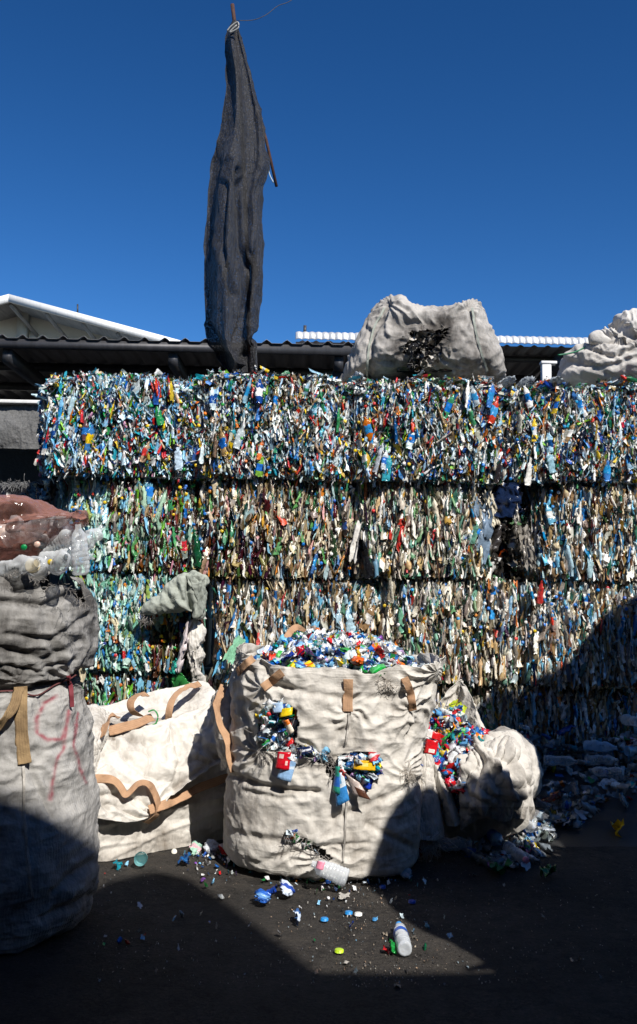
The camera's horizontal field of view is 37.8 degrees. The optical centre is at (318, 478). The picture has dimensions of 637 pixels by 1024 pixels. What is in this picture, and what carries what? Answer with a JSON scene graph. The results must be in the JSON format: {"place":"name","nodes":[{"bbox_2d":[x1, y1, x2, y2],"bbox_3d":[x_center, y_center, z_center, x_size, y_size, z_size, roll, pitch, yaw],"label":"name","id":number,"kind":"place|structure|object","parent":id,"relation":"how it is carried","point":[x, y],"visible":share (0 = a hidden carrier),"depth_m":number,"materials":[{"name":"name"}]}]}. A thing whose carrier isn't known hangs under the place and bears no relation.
{"place":"outdoors","nodes":[
{"label":"outdoors","id":0,"kind":"place"},
{"bbox_2d":[0,404,39,448],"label":"net screen","id":1,"kind":"object","parent":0,"point":[18,426],"visible":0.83,"depth_m":9.71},
{"bbox_2d":[0,399,39,404],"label":"beam","id":2,"kind":"structure","parent":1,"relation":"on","point":[13,402],"depth_m":9.72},
{"bbox_2d":[0,294,180,340],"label":"gabled building","id":3,"kind":"structure","parent":0,"point":[27,318],"depth_m":31.71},
{"bbox_2d":[0,670,636,1023],"bbox_3d":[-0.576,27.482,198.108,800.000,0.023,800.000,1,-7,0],"label":"ground","id":4,"kind":"structure","parent":0,"point":[52,980],"depth_m":4.30,"materials":[{"name":"asphalt"}]},
{"bbox_2d":[0,449,54,580],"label":"dark partition","id":5,"kind":"object","parent":4,"relation":"on","point":[16,464],"depth_m":15.90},
{"bbox_2d":[0,566,100,954],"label":"bulk bag","id":6,"kind":"object","parent":4,"relation":"on","point":[50,805],"visible":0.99,"depth_m":4.32,"materials":[{"name":"fabric"}]},
{"bbox_2d":[0,554,40,577],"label":"plastic bottle","id":7,"kind":"object","parent":6,"relation":"on","point":[23,557],"visible":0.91,"depth_m":4.29,"materials":[{"name":"white"}]},
{"bbox_2d":[24,556,48,576],"bbox_3d":[-1.324,0.411,4.377,0.094,0.094,0.146,1,-7,0],"label":"plastic jar","id":8,"kind":"object","parent":6,"relation":"on","point":[29,564],"visible":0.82,"depth_m":4.32,"materials":[{"name":"white"}]},
{"bbox_2d":[0,494,88,564],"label":"film bag","id":9,"kind":"object","parent":6,"relation":"on","point":[50,509],"visible":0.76,"depth_m":4.58,"materials":[{"name":"brown"}]},
{"bbox_2d":[0,524,23,540],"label":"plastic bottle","id":10,"kind":"object","parent":9,"relation":"in","point":[3,529],"visible":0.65,"depth_m":4.60,"materials":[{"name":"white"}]},
{"bbox_2d":[5,515,23,532],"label":"plastic bottle","id":11,"kind":"object","parent":9,"relation":"in","point":[7,526],"visible":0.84,"depth_m":4.52,"materials":[{"name":"white"}]},
{"bbox_2d":[1,516,52,546],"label":"plastic bottle","id":12,"kind":"object","parent":9,"relation":"in","point":[4,540],"visible":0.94,"depth_m":4.53,"materials":[{"name":"white"}]},
{"bbox_2d":[23,532,53,550],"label":"plastic bottle","id":13,"kind":"object","parent":9,"relation":"in","point":[42,545],"visible":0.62,"depth_m":4.59,"materials":[{"name":"white"}]},
{"bbox_2d":[40,513,71,530],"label":"plastic bottle","id":14,"kind":"object","parent":9,"relation":"in","point":[59,524],"visible":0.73,"depth_m":4.61,"materials":[{"name":"white"}]},
{"bbox_2d":[46,520,69,539],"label":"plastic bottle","id":15,"kind":"object","parent":9,"relation":"in","point":[51,533],"visible":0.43,"depth_m":4.71,"materials":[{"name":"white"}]},
{"bbox_2d":[48,550,70,574],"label":"plastic bottle","id":16,"kind":"object","parent":6,"relation":"on","point":[67,555],"visible":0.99,"depth_m":4.31,"materials":[{"name":"white"}]},
{"bbox_2d":[38,548,93,568],"bbox_3d":[-1.213,0.379,4.484,0.260,0.094,0.111,-5,-5,-1],"label":"plastic bottle","id":17,"kind":"object","parent":6,"relation":"on","point":[58,551],"visible":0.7,"depth_m":4.47,"materials":[{"name":"white"}]},
{"bbox_2d":[41,529,76,559],"bbox_3d":[-1.255,0.310,4.538,0.099,0.116,0.220,38,-58,-25],"label":"plastic bottle","id":18,"kind":"object","parent":17,"relation":"on","point":[58,535],"visible":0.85,"depth_m":4.53,"materials":[{"name":"white"}]},
{"bbox_2d":[56,520,76,548],"bbox_3d":[-1.343,0.274,4.956,0.090,0.220,0.093,-22,-35,-3],"label":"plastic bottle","id":19,"kind":"object","parent":6,"relation":"on","point":[71,528],"visible":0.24,"depth_m":4.90,"materials":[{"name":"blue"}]},
{"bbox_2d":[71,524,89,575],"bbox_3d":[-1.136,0.336,4.426,0.087,0.240,0.098,-4,1,-1],"label":"plastic bottle","id":20,"kind":"object","parent":6,"relation":"on","point":[85,535],"visible":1,"depth_m":4.42,"materials":[{"name":"white"}]},
{"bbox_2d":[60,525,103,563],"bbox_3d":[-1.193,0.325,4.728,0.260,0.104,0.137,-44,3,-42],"label":"plastic bottle","id":21,"kind":"object","parent":6,"relation":"on","point":[77,538],"visible":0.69,"depth_m":4.72,"materials":[{"name":"white"}]},
{"bbox_2d":[134,851,147,865],"bbox_3d":[-1.055,2.263,5.561,0.080,0.088,0.102,1,-7,0],"label":"plastic cup","id":22,"kind":"object","parent":4,"relation":"on","point":[136,861],"visible":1,"depth_m":5.58,"materials":[{"name":"teal"}]},
{"bbox_2d":[80,667,212,705],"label":"plastic bale","id":23,"kind":"object","parent":4,"relation":"on","point":[103,688],"visible":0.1,"depth_m":8.04,"materials":[{"name":"plastic"}]},
{"bbox_2d":[74,569,212,685],"bbox_3d":[-1.579,1.330,8.612,1.250,1.150,1.318,1,-7,0],"label":"plastic bale","id":24,"kind":"object","parent":23,"relation":"on","point":[127,644],"visible":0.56,"depth_m":8.06,"materials":[{"name":"plastic"}]},
{"bbox_2d":[52,477,199,588],"bbox_3d":[-1.739,0.482,8.738,1.446,1.140,1.334,1,-7,0],"label":"plastic bale","id":25,"kind":"object","parent":24,"relation":"on","point":[147,525],"visible":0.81,"depth_m":8.17,"materials":[{"name":"plastic"}]},
{"bbox_2d":[31,367,198,487],"bbox_3d":[-1.825,-0.431,8.720,1.565,1.116,1.314,1,-7,0],"label":"plastic bale","id":26,"kind":"object","parent":25,"relation":"on","point":[95,423],"visible":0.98,"depth_m":8.15,"materials":[{"name":"plastic"}]},
{"bbox_2d":[0,473,49,586],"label":"black sheet","id":27,"kind":"object","parent":26,"relation":"hanging from","point":[32,490],"visible":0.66,"depth_m":9.31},
{"bbox_2d":[38,476,60,502],"bbox_3d":[-2.418,0.055,8.355,0.124,0.330,0.254,7,-10,-39],"label":"plastic film","id":28,"kind":"object","parent":26,"relation":"attached to","point":[49,489],"visible":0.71,"depth_m":8.30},
{"bbox_2d":[135,570,209,627],"bbox_3d":[-1.252,1.030,7.981,0.635,0.502,0.393,1,-7,0],"label":"woven sack","id":29,"kind":"object","parent":24,"relation":"attached to","point":[186,591],"visible":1,"depth_m":7.84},
{"bbox_2d":[186,619,206,681],"bbox_3d":[-1.049,1.487,7.952,0.198,0.575,0.239,1,-7,0],"label":"torn bag","id":30,"kind":"object","parent":29,"relation":"hanging from","point":[197,634],"visible":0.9,"depth_m":7.88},
{"bbox_2d":[171,673,189,686],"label":"crushed bottle","id":31,"kind":"object","parent":24,"relation":"attached to","point":[178,679],"visible":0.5,"depth_m":7.83,"materials":[{"name":"plastic"}]},
{"bbox_2d":[175,618,192,673],"bbox_3d":[-1.154,1.413,7.884,0.118,0.463,0.163,6,-9,-35],"label":"crushed bottle","id":32,"kind":"object","parent":31,"relation":"on","point":[182,649],"visible":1,"depth_m":7.84,"materials":[{"name":"plastic"}]},
{"bbox_2d":[87,680,233,861],"bbox_3d":[-1.155,1.932,6.637,1.334,1.087,2.281,1,-7,0],"label":"bulk bag","id":33,"kind":"object","parent":4,"relation":"on","point":[163,760],"visible":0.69,"depth_m":6.00,"materials":[{"name":"fabric"}]},
{"bbox_2d":[223,635,245,663],"bbox_3d":[-0.707,1.431,7.779,0.192,0.249,0.020,1,-7,0],"label":"crushed cup","id":34,"kind":"object","parent":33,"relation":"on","point":[229,655],"visible":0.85,"depth_m":7.78,"materials":[{"name":"plastic"}]},
{"bbox_2d":[0,334,359,666],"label":"open shed","id":35,"kind":"structure","parent":4,"relation":"on","point":[27,364],"depth_m":13.22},
{"bbox_2d":[177,852,190,863],"bbox_3d":[-0.809,2.288,5.623,0.077,0.052,0.121,1,-7,0],"label":"plastic scrap","id":36,"kind":"object","parent":4,"relation":"on","point":[185,858],"visible":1,"depth_m":5.63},
{"bbox_2d":[189,840,201,855],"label":"crushed bottle","id":37,"kind":"object","parent":4,"relation":"on","point":[195,847],"visible":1,"depth_m":5.86,"materials":[{"name":"plastic"}]},
{"bbox_2d":[202,839,218,853],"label":"crushed bottle","id":38,"kind":"object","parent":4,"relation":"on","point":[210,846],"visible":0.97,"depth_m":5.86,"materials":[{"name":"plastic"}]},
{"bbox_2d":[213,681,228,691],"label":"plastic bale","id":39,"kind":"object","parent":4,"relation":"on","point":[216,685],"depth_m":8.15,"materials":[{"name":"plastic"}]},
{"bbox_2d":[206,576,380,685],"bbox_3d":[-0.203,1.392,8.581,1.555,1.128,1.352,1,-7,0],"label":"plastic bale","id":40,"kind":"object","parent":39,"relation":"on","point":[257,612],"visible":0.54,"depth_m":8.06,"materials":[{"name":"plastic"}]},
{"bbox_2d":[196,475,355,595],"bbox_3d":[-0.381,0.502,8.695,1.519,1.211,1.334,1,-7,0],"label":"plastic bale","id":41,"kind":"object","parent":40,"relation":"on","point":[279,530],"visible":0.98,"depth_m":8.15,"materials":[{"name":"plastic"}]},
{"bbox_2d":[191,529,201,568],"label":"crushed bottle","id":42,"kind":"object","parent":41,"relation":"attached to","point":[196,553],"visible":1,"depth_m":8.04,"materials":[{"name":"plastic"}]},
{"bbox_2d":[190,365,354,487],"bbox_3d":[-0.414,-0.429,8.743,1.538,1.147,1.339,1,-7,0],"label":"plastic bale","id":43,"kind":"object","parent":41,"relation":"on","point":[284,425],"visible":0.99,"depth_m":8.18,"materials":[{"name":"plastic"}]},
{"bbox_2d":[230,3,251,375],"bbox_3d":[-0.783,-2.794,9.412,0.356,4.300,0.062,3,-8,-13],"label":"pole","id":44,"kind":"object","parent":43,"relation":"on","point":[233,19],"visible":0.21,"depth_m":9.64,"materials":[{"name":"metal"}]},
{"bbox_2d":[203,20,269,372],"bbox_3d":[-0.822,-2.814,9.033,0.630,3.741,0.391,0,-8,7],"label":"shade cloth","id":45,"kind":"object","parent":44,"relation":"hanging from","point":[233,245],"visible":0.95,"depth_m":9.03,"materials":[{"name":"fabric"}]},
{"bbox_2d":[265,132,277,186],"bbox_3d":[-0.519,-3.324,9.350,0.245,0.815,0.035,1,-7,3],"label":"rusty rod","id":46,"kind":"object","parent":45,"relation":"attached to","point":[271,163],"visible":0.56,"depth_m":9.32,"materials":[{"name":"metal"}]},
{"bbox_2d":[254,888,270,903],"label":"crushed bottle","id":47,"kind":"object","parent":4,"relation":"on","point":[262,896],"visible":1,"depth_m":4.94,"materials":[{"name":"plastic"}]},
{"bbox_2d":[102,850,452,950],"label":"litter scraps","id":48,"kind":"object","parent":4,"relation":"on","point":[220,896],"visible":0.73,"depth_m":5.23,"materials":[{"name":"plastic"}]},
{"bbox_2d":[279,879,294,896],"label":"crushed bottle","id":49,"kind":"object","parent":4,"relation":"on","point":[286,888],"visible":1,"depth_m":5.06,"materials":[{"name":"plastic"}]},
{"bbox_2d":[293,908,300,925],"bbox_3d":[-0.109,2.193,4.657,0.043,0.057,0.133,1,-7,0],"label":"plastic scrap","id":50,"kind":"object","parent":4,"relation":"on","point":[297,913],"visible":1,"depth_m":4.67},
{"bbox_2d":[311,860,349,886],"bbox_3d":[0.062,2.189,5.198,0.213,0.104,0.098,19,-4,13],"label":"plastic bottle","id":51,"kind":"object","parent":4,"relation":"on","point":[336,881],"visible":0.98,"depth_m":5.17,"materials":[{"name":"white"}]},
{"bbox_2d":[223,624,445,880],"bbox_3d":[0.105,1.667,5.919,1.399,1.436,1.302,1,-7,0],"label":"bulk bag","id":52,"kind":"object","parent":4,"relation":"on","point":[386,715],"visible":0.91,"depth_m":5.39,"materials":[{"name":"fabric"}]},
{"bbox_2d":[275,751,290,769],"bbox_3d":[-0.205,1.615,5.331,0.092,0.097,0.027,-1,-8,14],"label":"food label","id":53,"kind":"object","parent":52,"relation":"hanging from","point":[282,761],"visible":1,"depth_m":5.33,"materials":[{"name":"plastic"}]},
{"bbox_2d":[276,757,297,781],"bbox_3d":[-0.180,1.663,5.331,0.121,0.142,0.035,1,-7,0],"label":"plastic strip","id":54,"kind":"object","parent":52,"relation":"hanging from","point":[285,775],"visible":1,"depth_m":5.32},
{"bbox_2d":[296,746,314,755],"bbox_3d":[-0.077,1.553,5.314,0.115,0.061,0.018,0,-8,12],"label":"food label","id":55,"kind":"object","parent":52,"relation":"attached to","point":[307,749],"visible":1,"depth_m":5.31,"materials":[{"name":"plastic"}]},
{"bbox_2d":[254,697,383,852],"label":"plastic scraps","id":56,"kind":"object","parent":52,"relation":"in","point":[273,733],"visible":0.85,"depth_m":5.38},
{"bbox_2d":[272,702,282,712],"bbox_3d":[-0.236,1.320,5.367,0.080,0.065,0.020,-2,-8,20],"label":"plastic strip","id":57,"kind":"object","parent":56,"relation":"on","point":[278,708],"visible":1,"depth_m":5.36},
{"bbox_2d":[279,707,292,717],"bbox_3d":[-0.188,1.340,5.339,0.076,0.061,0.027,-1,-8,17],"label":"foil wrapper","id":58,"kind":"object","parent":56,"relation":"on","point":[284,712],"visible":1,"depth_m":5.33,"materials":[{"name":"plastic"}]},
{"bbox_2d":[283,719,293,734],"bbox_3d":[-0.172,1.422,5.327,0.072,0.093,0.022,0,-8,13],"label":"food label","id":59,"kind":"object","parent":56,"relation":"on","point":[289,727],"visible":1,"depth_m":5.32,"materials":[{"name":"plastic"}]},
{"bbox_2d":[353,759,374,770],"bbox_3d":[0.261,1.633,5.306,0.128,0.054,0.024,0,-8,10],"label":"foil wrapper","id":60,"kind":"object","parent":56,"relation":"on","point":[367,765],"visible":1,"depth_m":5.30,"materials":[{"name":"plastic"}]},
{"bbox_2d":[253,628,417,673],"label":"plastic scraps","id":61,"kind":"object","parent":52,"relation":"in","point":[336,648],"visible":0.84,"depth_m":5.76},
{"bbox_2d":[350,656,363,664],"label":"crushed bottle","id":62,"kind":"object","parent":61,"relation":"on","point":[356,660],"visible":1,"depth_m":5.46,"materials":[{"name":"plastic"}]},
{"bbox_2d":[374,645,384,658],"bbox_3d":[0.370,1.063,5.711,0.047,0.090,0.122,4,-8,-19],"label":"label scrap","id":63,"kind":"object","parent":61,"relation":"on","point":[379,650],"visible":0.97,"depth_m":5.70,"materials":[{"name":"plastic"}]},
{"bbox_2d":[332,766,339,793],"bbox_3d":[0.101,1.708,5.280,0.046,0.152,0.022,-5,-10,40],"label":"plastic strip","id":64,"kind":"object","parent":52,"relation":"hanging from","point":[336,786],"visible":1,"depth_m":5.27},
{"bbox_2d":[334,772,348,805],"bbox_3d":[0.128,1.756,5.270,0.096,0.201,0.017,-1,-8,19],"label":"plastic strip","id":65,"kind":"object","parent":52,"relation":"hanging from","point":[342,797],"visible":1,"depth_m":5.26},
{"bbox_2d":[345,774,370,799],"bbox_3d":[0.220,1.745,5.283,0.157,0.145,0.018,0,-8,12],"label":"foil wrapper","id":66,"kind":"object","parent":52,"relation":"hanging from","point":[356,787],"visible":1,"depth_m":5.28,"materials":[{"name":"plastic"}]},
{"bbox_2d":[364,663,386,675],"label":"crushed bottle","id":67,"kind":"object","parent":52,"relation":"in","point":[375,669],"visible":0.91,"depth_m":5.48,"materials":[{"name":"plastic"}]},
{"bbox_2d":[89,856,635,987],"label":"grit","id":68,"kind":"object","parent":4,"relation":"on","point":[355,971],"visible":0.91,"depth_m":4.36,"materials":[{"name":"gravel"}]},
{"bbox_2d":[393,921,411,956],"bbox_3d":[0.392,2.161,4.393,0.073,0.075,0.333,1,-7,0],"label":"plastic bottle","id":69,"kind":"object","parent":4,"relation":"on","point":[401,935],"visible":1,"depth_m":4.33,"materials":[{"name":"white"}]},
{"bbox_2d":[400,868,412,879],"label":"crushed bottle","id":70,"kind":"object","parent":4,"relation":"on","point":[406,874],"visible":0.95,"depth_m":5.42,"materials":[{"name":"plastic"}]},
{"bbox_2d":[295,325,587,582],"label":"open shed","id":71,"kind":"structure","parent":4,"relation":"on","point":[520,362],"depth_m":15.18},
{"bbox_2d":[539,361,556,380],"bbox_3d":[2.476,-0.987,10.019,0.170,0.558,0.100,1,-7,0],"label":"post","id":72,"kind":"object","parent":71,"relation":"attached to","point":[545,368],"visible":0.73,"depth_m":10.00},
{"bbox_2d":[434,836,471,851],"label":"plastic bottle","id":73,"kind":"object","parent":4,"relation":"on","point":[454,838],"visible":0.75,"depth_m":5.98,"materials":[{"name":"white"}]},
{"bbox_2d":[436,683,514,730],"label":"plastic bale","id":74,"kind":"object","parent":4,"relation":"on","point":[494,707],"visible":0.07,"depth_m":8.01,"materials":[{"name":"plastic"}]},
{"bbox_2d":[372,577,522,691],"bbox_3d":[1.126,1.439,8.574,1.330,1.199,1.320,1,-7,0],"label":"plastic bale","id":75,"kind":"object","parent":74,"relation":"on","point":[469,629],"visible":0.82,"depth_m":8.04,"materials":[{"name":"plastic"}]},
{"bbox_2d":[352,478,494,589],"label":"plastic bale","id":76,"kind":"object","parent":75,"relation":"on","point":[414,532],"visible":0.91,"depth_m":8.12,"materials":[{"name":"plastic"}]},
{"bbox_2d":[349,520,361,562],"bbox_3d":[0.321,0.551,8.099,0.101,0.383,0.063,-1,-8,17],"label":"plastic film","id":77,"kind":"object","parent":76,"relation":"attached to","point":[353,547],"visible":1,"depth_m":8.10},
{"bbox_2d":[356,537,374,579],"bbox_3d":[0.396,0.689,8.080,0.232,0.377,0.090,-1,-8,16],"label":"plastic film","id":78,"kind":"object","parent":76,"relation":"attached to","point":[366,568],"visible":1,"depth_m":8.07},
{"bbox_2d":[347,370,509,490],"bbox_3d":[0.962,-0.384,8.723,1.480,1.111,1.322,1,-7,0],"label":"plastic bale","id":79,"kind":"object","parent":76,"relation":"on","point":[419,427],"visible":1,"depth_m":8.16,"materials":[{"name":"plastic"}]},
{"bbox_2d":[342,294,505,383],"bbox_3d":[1.006,-1.276,8.851,1.554,0.879,1.086,1,-7,0],"label":"bulk bag","id":80,"kind":"object","parent":79,"relation":"on","point":[401,337],"visible":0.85,"depth_m":8.43,"materials":[{"name":"fabric"}]},
{"bbox_2d":[493,482,523,517],"bbox_3d":[1.655,0.172,8.209,0.319,0.348,0.081,-1,-8,17],"label":"plastic film","id":81,"kind":"object","parent":79,"relation":"attached to","point":[507,497],"visible":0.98,"depth_m":8.19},
{"bbox_2d":[470,496,493,570],"bbox_3d":[1.396,0.477,8.168,0.279,0.669,0.098,-1,-8,13],"label":"plastic film","id":82,"kind":"object","parent":76,"relation":"hanging from","point":[485,535],"visible":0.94,"depth_m":8.15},
{"bbox_2d":[482,490,500,526],"bbox_3d":[1.523,0.264,8.197,0.173,0.334,0.074,2,-7,-4],"label":"plastic film","id":83,"kind":"object","parent":76,"relation":"attached to","point":[488,496],"visible":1,"depth_m":8.20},
{"bbox_2d":[484,489,530,582],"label":"loose scraps","id":84,"kind":"object","parent":75,"relation":"on","point":[504,563],"visible":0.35,"depth_m":8.36,"materials":[{"name":"plastic"}]},
{"bbox_2d":[491,517,506,551],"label":"crushed bottle","id":85,"kind":"object","parent":84,"relation":"in","point":[496,540],"visible":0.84,"depth_m":8.21,"materials":[{"name":"plastic"}]},
{"bbox_2d":[507,522,518,550],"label":"crushed bottle","id":86,"kind":"object","parent":84,"relation":"in","point":[513,537],"visible":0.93,"depth_m":8.27,"materials":[{"name":"plastic"}]},
{"bbox_2d":[419,679,542,863],"bbox_3d":[1.060,1.946,6.439,0.863,1.078,1.549,-2,-8,20],"label":"bulk bag","id":87,"kind":"object","parent":4,"relation":"on","point":[501,773],"visible":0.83,"depth_m":5.94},
{"bbox_2d":[424,739,438,754],"bbox_3d":[0.729,1.737,6.026,0.095,0.097,0.030,-1,-8,14],"label":"food label","id":88,"kind":"object","parent":87,"relation":"on","point":[431,746],"visible":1,"depth_m":6.02,"materials":[{"name":"plastic"}]},
{"bbox_2d":[421,699,489,817],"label":"plastic scraps","id":89,"kind":"object","parent":87,"relation":"in","point":[459,726],"visible":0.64,"depth_m":6.15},
{"bbox_2d":[426,730,440,740],"bbox_3d":[0.740,1.667,6.066,0.125,0.078,0.024,0,-8,9],"label":"food label","id":90,"kind":"object","parent":89,"relation":"on","point":[434,735],"visible":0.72,"depth_m":6.06,"materials":[{"name":"plastic"}]},
{"bbox_2d":[449,699,466,715],"bbox_3d":[0.945,1.616,6.396,0.158,0.198,0.046,-2,-8,20],"label":"foil wrapper","id":91,"kind":"object","parent":89,"relation":"on","point":[460,703],"visible":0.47,"depth_m":6.42,"materials":[{"name":"plastic"}]},
{"bbox_2d":[503,841,528,863],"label":"plastic bottle","id":92,"kind":"object","parent":4,"relation":"on","point":[525,859],"visible":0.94,"depth_m":5.78,"materials":[{"name":"white"}]},
{"bbox_2d":[459,724,636,870],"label":"bottle heap","id":93,"kind":"object","parent":4,"relation":"on","point":[587,805],"visible":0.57,"depth_m":6.88,"materials":[{"name":"plastic"}]},
{"bbox_2d":[487,829,503,846],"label":"plastic bottle","id":94,"kind":"object","parent":93,"relation":"on","point":[491,833],"visible":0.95,"depth_m":6.00,"materials":[{"name":"blue"}]},
{"bbox_2d":[490,862,506,874],"bbox_3d":[1.055,2.302,5.519,0.087,0.091,0.138,2,-7,-7],"label":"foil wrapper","id":95,"kind":"object","parent":93,"relation":"on","point":[498,868],"visible":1,"depth_m":5.49,"materials":[{"name":"plastic"}]},
{"bbox_2d":[522,820,537,832],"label":"plastic bottle","id":96,"kind":"object","parent":93,"relation":"on","point":[530,828],"visible":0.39,"depth_m":6.24,"materials":[{"name":"white"}]},
{"bbox_2d":[583,739,617,751],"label":"plastic bottle","id":97,"kind":"object","parent":93,"relation":"on","point":[599,742],"visible":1,"depth_m":7.63,"materials":[{"name":"blue"}]},
{"bbox_2d":[610,819,623,837],"bbox_3d":[2.081,2.442,6.484,0.061,0.172,0.160,2,-8,-7],"label":"foil wrapper","id":98,"kind":"object","parent":93,"relation":"on","point":[617,825],"visible":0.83,"depth_m":6.48,"materials":[{"name":"plastic"}]},
{"bbox_2d":[618,714,636,726],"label":"plastic bottle","id":99,"kind":"object","parent":93,"relation":"on","point":[631,718],"visible":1,"depth_m":7.82,"materials":[{"name":"white"}]},
{"bbox_2d":[624,746,636,756],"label":"plastic bottle","id":100,"kind":"object","parent":93,"relation":"on","point":[632,751],"visible":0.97,"depth_m":7.71,"materials":[{"name":"blue"}]},
{"bbox_2d":[508,682,636,769],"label":"plastic bale","id":101,"kind":"object","parent":4,"relation":"on","point":[549,711],"visible":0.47,"depth_m":8.00,"materials":[{"name":"plastic"}]},
{"bbox_2d":[517,574,636,697],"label":"plastic bale","id":102,"kind":"object","parent":101,"relation":"on","point":[580,634],"visible":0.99,"depth_m":8.05,"materials":[{"name":"plastic"}]},
{"bbox_2d":[507,481,636,588],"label":"plastic bale","id":103,"kind":"object","parent":102,"relation":"on","point":[586,533],"visible":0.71,"depth_m":8.18,"materials":[{"name":"plastic"}]},
{"bbox_2d":[516,524,536,570],"bbox_3d":[1.825,0.601,8.160,0.174,0.419,0.084,0,-8,13],"label":"plastic film","id":104,"kind":"object","parent":103,"relation":"attached to","point":[528,556],"visible":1,"depth_m":8.17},
{"bbox_2d":[502,374,636,489],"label":"plastic bale","id":105,"kind":"object","parent":103,"relation":"on","point":[558,434],"visible":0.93,"depth_m":8.20,"materials":[{"name":"plastic"}]},
{"bbox_2d":[497,375,516,387],"bbox_3d":[1.701,-0.869,8.340,0.143,0.090,0.281,3,-8,-11],"label":"clear plastic","id":106,"kind":"object","parent":105,"relation":"on","point":[507,381],"visible":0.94,"depth_m":8.29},
{"bbox_2d":[517,376,535,389],"bbox_3d":[1.864,-0.856,8.335,0.104,0.144,0.283,3,-8,-13],"label":"clear plastic","id":107,"kind":"object","parent":105,"relation":"on","point":[527,380],"visible":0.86,"depth_m":8.32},
{"bbox_2d":[557,308,636,391],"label":"tied sack","id":108,"kind":"object","parent":105,"relation":"on","point":[604,353],"visible":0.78,"depth_m":8.51,"materials":[{"name":"fabric"}]},
{"bbox_2d":[0,0,636,347],"label":"sky","id":109,"kind":"structure","parent":0,"point":[427,152],"materials":[{"name":"blue"}]},
{"bbox_2d":[540,864,555,876],"bbox_3d":[1.358,2.312,5.497,0.105,0.100,0.138,4,-8,-17],"label":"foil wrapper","id":110,"kind":"object","parent":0,"point":[548,869],"visible":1,"depth_m":5.48,"materials":[{"name":"plastic"}]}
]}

